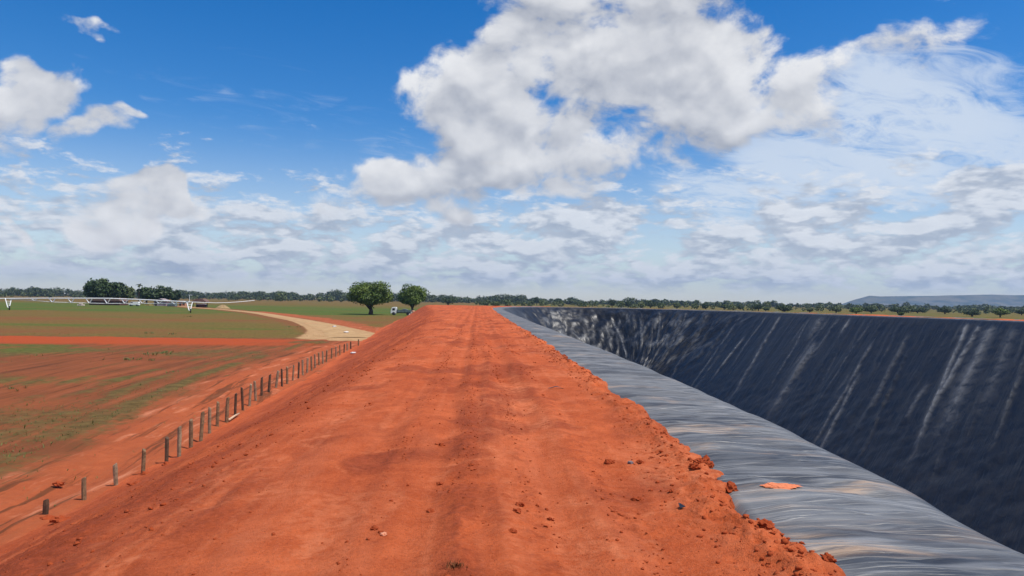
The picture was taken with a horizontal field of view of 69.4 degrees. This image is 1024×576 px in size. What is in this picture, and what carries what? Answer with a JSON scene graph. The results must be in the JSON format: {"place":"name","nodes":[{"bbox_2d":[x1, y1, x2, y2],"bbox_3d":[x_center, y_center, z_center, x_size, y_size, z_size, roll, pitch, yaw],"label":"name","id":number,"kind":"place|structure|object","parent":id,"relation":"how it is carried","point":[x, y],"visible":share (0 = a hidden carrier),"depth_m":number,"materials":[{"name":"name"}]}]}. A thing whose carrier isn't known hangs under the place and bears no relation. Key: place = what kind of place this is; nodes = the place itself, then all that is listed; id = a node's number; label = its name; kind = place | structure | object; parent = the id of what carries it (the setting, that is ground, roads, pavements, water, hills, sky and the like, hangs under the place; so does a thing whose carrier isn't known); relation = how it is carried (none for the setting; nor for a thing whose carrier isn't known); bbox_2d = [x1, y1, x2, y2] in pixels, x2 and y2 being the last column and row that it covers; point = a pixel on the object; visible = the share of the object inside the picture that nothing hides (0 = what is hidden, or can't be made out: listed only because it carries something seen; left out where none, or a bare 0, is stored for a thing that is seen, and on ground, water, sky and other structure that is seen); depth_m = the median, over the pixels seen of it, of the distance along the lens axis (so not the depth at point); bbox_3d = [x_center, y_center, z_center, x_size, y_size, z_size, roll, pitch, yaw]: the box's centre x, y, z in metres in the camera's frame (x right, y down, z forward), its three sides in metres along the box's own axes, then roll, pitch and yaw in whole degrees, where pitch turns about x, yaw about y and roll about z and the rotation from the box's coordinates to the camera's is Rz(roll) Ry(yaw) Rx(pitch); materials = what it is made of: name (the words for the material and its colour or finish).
{"place":"outdoors","nodes":[
{"label":"outdoors","id":0,"kind":"place"},
{"bbox_2d":[182,306,366,336],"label":"dirt road","id":1,"kind":"structure","parent":0,"point":[328,330],"depth_m":122.12,"materials":[{"name":"beige soil"}]},
{"bbox_2d":[0,305,1023,575],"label":"embankment","id":2,"kind":"structure","parent":0,"point":[332,463],"depth_m":6.69,"materials":[{"name":"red soil"}]},
{"bbox_2d":[40,515,56,519],"bbox_3d":[-10.574,5.311,16.832,0.560,0.273,0.469,1,-1,-3],"label":"soil clod","id":3,"kind":"object","parent":2,"relation":"on","point":[46,517],"visible":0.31,"depth_m":16.75,"materials":[{"name":"orange soil"}]},
{"bbox_2d":[49,515,70,524],"bbox_3d":[-9.841,5.088,16.156,0.407,0.242,0.400,0,-1,35],"label":"soil clod","id":4,"kind":"object","parent":2,"relation":"on","point":[58,519],"visible":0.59,"depth_m":16.07,"materials":[{"name":"orange soil"}]},
{"bbox_2d":[126,481,140,486],"bbox_3d":[-9.722,5.073,19.068,0.437,0.176,0.278,1,-1,-15],"label":"soil clod","id":5,"kind":"object","parent":2,"relation":"on","point":[132,483],"visible":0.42,"depth_m":18.99,"materials":[{"name":"orange soil"}]},
{"bbox_2d":[165,437,168,461],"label":"fence post","id":6,"kind":"object","parent":2,"relation":"on","point":[166,448],"visible":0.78,"depth_m":22.70,"materials":[{"name":"wood"}]},
{"bbox_2d":[208,407,210,433],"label":"fence post","id":7,"kind":"object","parent":2,"relation":"on","point":[209,420],"visible":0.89,"depth_m":27.88,"materials":[{"name":"wood"}]},
{"bbox_2d":[370,525,378,530],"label":"soil clod","id":8,"kind":"object","parent":2,"relation":"on","point":[374,527],"visible":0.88,"depth_m":5.25,"materials":[{"name":"soil"}]},
{"bbox_2d":[5,314,836,575],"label":"soil crumbs","id":9,"kind":"object","parent":2,"relation":"on","point":[783,540],"visible":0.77,"depth_m":6.69,"materials":[{"name":"soil"}]},
{"bbox_2d":[426,508,434,512],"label":"soil clod","id":10,"kind":"object","parent":2,"relation":"on","point":[430,510],"visible":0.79,"depth_m":5.76,"materials":[{"name":"orange soil"}]},
{"bbox_2d":[444,559,467,571],"bbox_3d":[-0.338,1.647,4.409,0.161,0.041,0.166,1,-1,-3],"label":"dead weed","id":11,"kind":"object","parent":2,"relation":"on","point":[452,565],"visible":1,"depth_m":4.41,"materials":[{"name":"brown plant"}]},
{"bbox_2d":[508,528,516,533],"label":"soil clod","id":12,"kind":"object","parent":2,"relation":"on","point":[512,530],"visible":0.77,"depth_m":5.19,"materials":[{"name":"orange soil"}]},
{"bbox_2d":[513,508,520,513],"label":"soil clod","id":13,"kind":"object","parent":2,"relation":"on","point":[517,510],"visible":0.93,"depth_m":5.75,"materials":[{"name":"soil"}]},
{"bbox_2d":[515,502,524,506],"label":"soil clod","id":14,"kind":"object","parent":2,"relation":"on","point":[520,504],"visible":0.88,"depth_m":5.95,"materials":[{"name":"orange soil"}]},
{"bbox_2d":[604,459,614,463],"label":"soil clod","id":15,"kind":"object","parent":2,"relation":"on","point":[608,461],"visible":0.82,"depth_m":7.62,"materials":[{"name":"orange soil"}]},
{"bbox_2d":[631,496,643,500],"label":"soil clod","id":16,"kind":"object","parent":2,"relation":"on","point":[635,498],"visible":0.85,"depth_m":6.29,"materials":[{"name":"orange soil"}]},
{"bbox_2d":[688,462,701,469],"bbox_3d":[1.800,1.764,7.293,0.112,0.089,0.119,1,-1,-9],"label":"soil clod","id":17,"kind":"object","parent":2,"relation":"on","point":[694,466],"visible":1,"depth_m":7.26,"materials":[{"name":"orange soil"}]},
{"bbox_2d":[693,458,703,463],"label":"soil clod","id":18,"kind":"object","parent":2,"relation":"on","point":[698,461],"visible":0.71,"depth_m":7.48,"materials":[{"name":"orange soil"}]},
{"bbox_2d":[703,461,713,467],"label":"soil clod","id":19,"kind":"object","parent":2,"relation":"on","point":[710,464],"visible":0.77,"depth_m":7.52,"materials":[{"name":"orange soil"}]},
{"bbox_2d":[757,518,774,529],"bbox_3d":[1.821,1.700,5.310,0.117,0.082,0.138,1,-1,-11],"label":"soil clod","id":20,"kind":"object","parent":2,"relation":"on","point":[764,523],"visible":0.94,"depth_m":5.28,"materials":[{"name":"orange soil"}]},
{"bbox_2d":[820,552,836,562],"bbox_3d":[1.978,1.691,4.622,0.098,0.072,0.101,1,-1,10],"label":"soil clod","id":21,"kind":"object","parent":2,"relation":"on","point":[827,556],"visible":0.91,"depth_m":4.60,"materials":[{"name":"orange soil"}]},
{"bbox_2d":[0,294,1023,545],"bbox_3d":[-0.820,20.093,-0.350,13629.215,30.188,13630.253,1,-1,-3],"label":"ground","id":22,"kind":"structure","parent":0,"point":[72,358],"depth_m":49.50,"materials":[{"name":"orange soil"}]},
{"bbox_2d":[42,499,48,514],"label":"fence post","id":23,"kind":"object","parent":22,"relation":"on","point":[45,510],"visible":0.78,"depth_m":17.00,"materials":[{"name":"grey wood"}]},
{"bbox_2d":[52,481,64,486],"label":"soil clod","id":24,"kind":"object","parent":22,"relation":"on","point":[57,483],"visible":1,"depth_m":20.17,"materials":[{"name":"soil"}]},
{"bbox_2d":[81,477,86,499],"bbox_3d":[-10.662,5.193,18.415,0.130,0.974,0.172,1,-1,-32],"label":"fence post","id":25,"kind":"object","parent":22,"relation":"on","point":[83,490],"visible":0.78,"depth_m":18.39,"materials":[{"name":"grey wood"}]},
{"bbox_2d":[82,278,108,297],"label":"grove tree","id":26,"kind":"object","parent":22,"relation":"on","point":[97,288],"visible":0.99,"depth_m":346.12,"materials":[{"name":"green plant"}]},
{"bbox_2d":[88,298,128,304],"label":"barn","id":27,"kind":"structure","parent":22,"relation":"on","point":[103,301],"depth_m":342.70,"materials":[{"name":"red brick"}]},
{"bbox_2d":[113,463,117,485],"bbox_3d":[-10.778,5.235,20.116,0.172,0.962,0.109,2,-1,-42],"label":"fence post","id":28,"kind":"object","parent":22,"relation":"on","point":[115,472],"visible":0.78,"depth_m":20.07,"materials":[{"name":"grey wood"}]},
{"bbox_2d":[104,282,127,297],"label":"grove tree","id":29,"kind":"object","parent":22,"relation":"on","point":[117,290],"visible":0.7,"depth_m":354.14,"materials":[{"name":"green plant"}]},
{"bbox_2d":[0,295,254,312],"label":"irrigation pivot","id":30,"kind":"object","parent":22,"relation":"on","point":[187,302],"visible":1,"depth_m":219.95,"materials":[{"name":"metal"}]},
{"bbox_2d":[120,286,134,298],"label":"grove tree","id":31,"kind":"object","parent":22,"relation":"on","point":[130,293],"visible":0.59,"depth_m":376.25,"materials":[{"name":"green plant"}]},
{"bbox_2d":[141,448,145,472],"bbox_3d":[-10.606,5.152,21.272,0.111,1.065,0.122,1,-1,13],"label":"fence post","id":32,"kind":"object","parent":22,"relation":"on","point":[143,462],"visible":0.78,"depth_m":21.23,"materials":[{"name":"grey wood"}]},
{"bbox_2d":[136,286,158,302],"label":"grove tree","id":33,"kind":"object","parent":22,"relation":"on","point":[149,293],"visible":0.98,"depth_m":387.26,"materials":[{"name":"green plant"}]},
{"bbox_2d":[0,316,313,505],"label":"weeds","id":34,"kind":"object","parent":22,"relation":"on","point":[126,358],"visible":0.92,"depth_m":33.69,"materials":[{"name":"green plant"}]},
{"bbox_2d":[154,299,170,305],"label":"shed","id":35,"kind":"structure","parent":22,"relation":"on","point":[161,302],"depth_m":347.00,"materials":[{"name":"paint"}]},
{"bbox_2d":[155,285,174,301],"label":"grove tree","id":36,"kind":"object","parent":22,"relation":"on","point":[163,292],"visible":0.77,"depth_m":396.55,"materials":[{"name":"green plant"}]},
{"bbox_2d":[170,290,181,302],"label":"grove tree","id":37,"kind":"object","parent":22,"relation":"on","point":[177,295],"visible":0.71,"depth_m":405.67,"materials":[{"name":"green plant"}]},
{"bbox_2d":[0,292,356,301],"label":"scrub","id":38,"kind":"object","parent":22,"relation":"on","point":[280,296],"visible":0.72,"depth_m":854.95,"materials":[{"name":"green plant"}]},
{"bbox_2d":[177,426,181,456],"bbox_3d":[-10.579,5.054,23.505,0.130,1.315,0.261,1,-1,-24],"label":"fence post","id":39,"kind":"object","parent":22,"relation":"on","point":[179,434],"visible":0.85,"depth_m":23.50,"materials":[{"name":"wood"}]},
{"bbox_2d":[189,419,192,447],"bbox_3d":[-10.842,5.080,24.960,0.148,1.319,0.147,0,-1,30],"label":"fence post","id":40,"kind":"object","parent":22,"relation":"on","point":[190,433],"visible":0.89,"depth_m":24.91,"materials":[{"name":"brown wood"}]},
{"bbox_2d":[191,299,209,306],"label":"open shed","id":41,"kind":"structure","parent":22,"relation":"on","point":[202,304],"depth_m":317.36,"materials":[{"name":"metal"}]},
{"bbox_2d":[199,411,204,441],"bbox_3d":[-11.005,5.076,26.191,0.120,1.391,0.312,1,-1,-1],"label":"fence post","id":42,"kind":"object","parent":22,"relation":"on","point":[201,426],"visible":0.89,"depth_m":26.18,"materials":[{"name":"brown wood"}]},
{"bbox_2d":[215,401,219,426],"bbox_3d":[-11.712,5.199,29.398,0.136,1.386,0.146,0,-1,41],"label":"fence post","id":43,"kind":"object","parent":22,"relation":"on","point":[217,413],"visible":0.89,"depth_m":29.34,"materials":[{"name":"wood"}]},
{"bbox_2d":[216,305,230,308],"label":"sand pile","id":44,"kind":"object","parent":22,"relation":"on","point":[223,307],"visible":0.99,"depth_m":298.67,"materials":[{"name":"beige sand"}]},
{"bbox_2d":[225,397,229,422],"bbox_3d":[-11.752,5.202,30.460,0.196,1.421,0.142,2,-1,-42],"label":"fence post","id":45,"kind":"object","parent":22,"relation":"on","point":[227,410],"visible":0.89,"depth_m":30.41,"materials":[{"name":"wood"}]},
{"bbox_2d":[234,393,236,414],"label":"fence post","id":46,"kind":"object","parent":22,"relation":"on","point":[235,404],"visible":0.78,"depth_m":32.37,"materials":[{"name":"wood"}]},
{"bbox_2d":[241,387,243,410],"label":"fence post","id":47,"kind":"object","parent":22,"relation":"on","point":[242,400],"visible":0.89,"depth_m":33.88,"materials":[{"name":"wood"}]},
{"bbox_2d":[248,384,251,405],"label":"fence post","id":48,"kind":"object","parent":22,"relation":"on","point":[250,395],"visible":0.89,"depth_m":35.36,"materials":[{"name":"wood"}]},
{"bbox_2d":[253,381,256,400],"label":"fence post","id":49,"kind":"object","parent":22,"relation":"on","point":[255,391],"visible":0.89,"depth_m":36.96,"materials":[{"name":"wood"}]},
{"bbox_2d":[260,377,262,395],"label":"fence post","id":50,"kind":"object","parent":22,"relation":"on","point":[261,388],"visible":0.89,"depth_m":38.49,"materials":[{"name":"wood"}]},
{"bbox_2d":[0,286,527,303],"bbox_3d":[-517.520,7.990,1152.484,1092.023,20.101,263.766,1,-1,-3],"label":"woodland","id":51,"kind":"object","parent":22,"relation":"on","point":[337,294],"visible":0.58,"depth_m":1073.52,"materials":[{"name":"green plant"}]},
{"bbox_2d":[267,374,270,392],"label":"fence post","id":52,"kind":"object","parent":22,"relation":"on","point":[269,383],"visible":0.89,"depth_m":39.99,"materials":[{"name":"brown wood"}]},
{"bbox_2d":[275,370,279,387],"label":"fence post","id":53,"kind":"object","parent":22,"relation":"on","point":[277,378],"visible":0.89,"depth_m":42.33,"materials":[{"name":"wood"}]},
{"bbox_2d":[281,369,282,386],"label":"fence post","id":54,"kind":"object","parent":22,"relation":"on","point":[282,377],"visible":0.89,"depth_m":43.32,"materials":[{"name":"brown wood"}]},
{"bbox_2d":[286,366,287,383],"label":"fence post","id":55,"kind":"object","parent":22,"relation":"on","point":[286,375],"visible":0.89,"depth_m":44.78,"materials":[{"name":"wood"}]},
{"bbox_2d":[297,362,299,378],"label":"fence post","id":56,"kind":"object","parent":22,"relation":"on","point":[298,369],"visible":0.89,"depth_m":48.02,"materials":[{"name":"brown wood"}]},
{"bbox_2d":[302,360,303,374],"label":"fence post","id":57,"kind":"object","parent":22,"relation":"on","point":[302,367],"visible":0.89,"depth_m":50.07,"materials":[{"name":"wood"}]},
{"bbox_2d":[306,358,308,372],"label":"fence post","id":58,"kind":"object","parent":22,"relation":"on","point":[307,362],"visible":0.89,"depth_m":51.72,"materials":[{"name":"brown wood"}]},
{"bbox_2d":[346,281,393,314],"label":"mango tree","id":59,"kind":"object","parent":22,"relation":"on","point":[369,295],"visible":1,"depth_m":226.60,"materials":[{"name":"green plant"}]},
{"bbox_2d":[390,307,411,314],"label":"truck","id":60,"kind":"object","parent":22,"relation":"on","point":[394,310],"visible":0.87,"depth_m":227.31,"materials":[{"name":"white paint"}]},
{"bbox_2d":[396,283,430,309],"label":"mango tree","id":61,"kind":"object","parent":22,"relation":"on","point":[413,296],"visible":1,"depth_m":263.83,"materials":[{"name":"green plant"}]},
{"bbox_2d":[441,297,458,304],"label":"tree","id":62,"kind":"object","parent":22,"relation":"on","point":[449,299],"visible":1,"depth_m":550.27,"materials":[{"name":"green plant"}]},
{"bbox_2d":[490,301,500,305],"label":"tree","id":63,"kind":"object","parent":22,"relation":"on","point":[495,303],"visible":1,"depth_m":513.75,"materials":[{"name":"green plant"}]},
{"bbox_2d":[533,297,539,303],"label":"tree","id":64,"kind":"object","parent":22,"relation":"on","point":[536,300],"visible":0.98,"depth_m":794.87,"materials":[{"name":"green plant"}]},
{"bbox_2d":[608,299,615,305],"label":"tree","id":65,"kind":"object","parent":22,"relation":"on","point":[612,302],"visible":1,"depth_m":637.63,"materials":[{"name":"green plant"}]},
{"bbox_2d":[625,300,631,305],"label":"tree","id":66,"kind":"object","parent":22,"relation":"on","point":[628,303],"visible":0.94,"depth_m":645.75,"materials":[{"name":"green plant"}]},
{"bbox_2d":[645,300,657,307],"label":"tree","id":67,"kind":"object","parent":22,"relation":"on","point":[651,304],"visible":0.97,"depth_m":599.13,"materials":[{"name":"green plant"}]},
{"bbox_2d":[672,303,681,308],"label":"tree","id":68,"kind":"object","parent":22,"relation":"on","point":[677,305],"visible":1,"depth_m":591.66,"materials":[{"name":"green plant"}]},
{"bbox_2d":[702,303,709,308],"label":"tree","id":69,"kind":"object","parent":22,"relation":"on","point":[705,305],"visible":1,"depth_m":601.84,"materials":[{"name":"green plant"}]},
{"bbox_2d":[452,297,1023,310],"bbox_3d":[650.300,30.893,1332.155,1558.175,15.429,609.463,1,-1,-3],"label":"woodland","id":70,"kind":"object","parent":22,"relation":"on","point":[568,300],"visible":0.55,"depth_m":1120.64,"materials":[{"name":"green plant"}]},
{"bbox_2d":[474,299,1023,313],"bbox_3d":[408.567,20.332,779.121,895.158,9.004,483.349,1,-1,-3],"label":"scrub","id":71,"kind":"object","parent":22,"relation":"on","point":[987,310],"visible":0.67,"depth_m":630.05,"materials":[{"name":"green plant"}]},
{"bbox_2d":[753,303,763,310],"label":"tree","id":72,"kind":"object","parent":22,"relation":"on","point":[758,306],"visible":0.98,"depth_m":533.91,"materials":[{"name":"green plant"}]},
{"bbox_2d":[776,304,792,311],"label":"tree","id":73,"kind":"object","parent":22,"relation":"on","point":[783,308],"visible":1,"depth_m":423.59,"materials":[{"name":"green plant"}]},
{"bbox_2d":[830,306,841,312],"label":"tree","id":74,"kind":"object","parent":22,"relation":"on","point":[836,309],"visible":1,"depth_m":464.05,"materials":[{"name":"green plant"}]},
{"bbox_2d":[849,307,862,313],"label":"tree","id":75,"kind":"object","parent":22,"relation":"on","point":[856,310],"visible":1,"depth_m":415.21,"materials":[{"name":"green plant"}]},
{"bbox_2d":[862,306,878,312],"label":"tree","id":76,"kind":"object","parent":22,"relation":"on","point":[872,309],"visible":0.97,"depth_m":486.65,"materials":[{"name":"green plant"}]},
{"bbox_2d":[889,307,907,312],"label":"tree","id":77,"kind":"object","parent":22,"relation":"on","point":[896,309],"visible":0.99,"depth_m":500.35,"materials":[{"name":"green plant"}]},
{"bbox_2d":[910,308,923,312],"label":"tree","id":78,"kind":"object","parent":22,"relation":"on","point":[917,310],"visible":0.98,"depth_m":532.99,"materials":[{"name":"green plant"}]},
{"bbox_2d":[937,307,952,313],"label":"tree","id":79,"kind":"object","parent":22,"relation":"on","point":[945,310],"visible":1,"depth_m":504.66,"materials":[{"name":"green plant"}]},
{"bbox_2d":[962,309,981,316],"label":"tree","id":80,"kind":"object","parent":22,"relation":"on","point":[972,312],"visible":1,"depth_m":392.70,"materials":[{"name":"green plant"}]},
{"bbox_2d":[993,307,1010,316],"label":"tree","id":81,"kind":"object","parent":22,"relation":"on","point":[998,311],"visible":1,"depth_m":378.41,"materials":[{"name":"green plant"}]},
{"bbox_2d":[1015,309,1023,314],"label":"tree","id":82,"kind":"object","parent":22,"relation":"on","point":[1021,311],"visible":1,"depth_m":508.29,"materials":[{"name":"green plant"}]},
{"bbox_2d":[0,0,1023,304],"label":"sky","id":83,"kind":"structure","parent":0,"point":[786,152],"materials":[{"name":"blue"}]},
{"bbox_2d":[842,295,1023,306],"bbox_3d":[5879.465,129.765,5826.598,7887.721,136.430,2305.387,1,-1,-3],"label":"hill","id":84,"kind":"structure","parent":0,"point":[991,300],"depth_m":5205.79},
{"label":"reservoir bed","id":85,"kind":"structure","parent":0,"visible":0},
{"bbox_2d":[493,306,1023,575],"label":"pond liner","id":86,"kind":"object","parent":85,"relation":"on","point":[892,445],"visible":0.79,"depth_m":75.28,"materials":[{"name":"black plastic"}]},
{"bbox_2d":[698,454,713,462],"bbox_3d":[1.994,1.794,7.671,0.177,0.135,0.156,2,-1,-35],"label":"soil clod","id":87,"kind":"object","parent":86,"relation":"on","point":[705,458],"visible":0.35,"depth_m":7.64,"materials":[{"name":"orange soil"}]},
{"bbox_2d":[725,481,738,492],"bbox_3d":[1.951,1.796,6.634,0.150,0.121,0.154,1,-1,-34],"label":"soil clod","id":88,"kind":"object","parent":86,"relation":"on","point":[730,487],"visible":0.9,"depth_m":6.58,"materials":[{"name":"orange soil"}]},
{"bbox_2d":[760,482,801,489],"bbox_3d":[2.463,1.807,6.751,0.342,0.013,0.294,2,-1,-43],"label":"soil spill","id":89,"kind":"object","parent":86,"relation":"on","point":[780,485],"visible":1,"depth_m":6.74,"materials":[{"name":"orange soil"}]}
]}

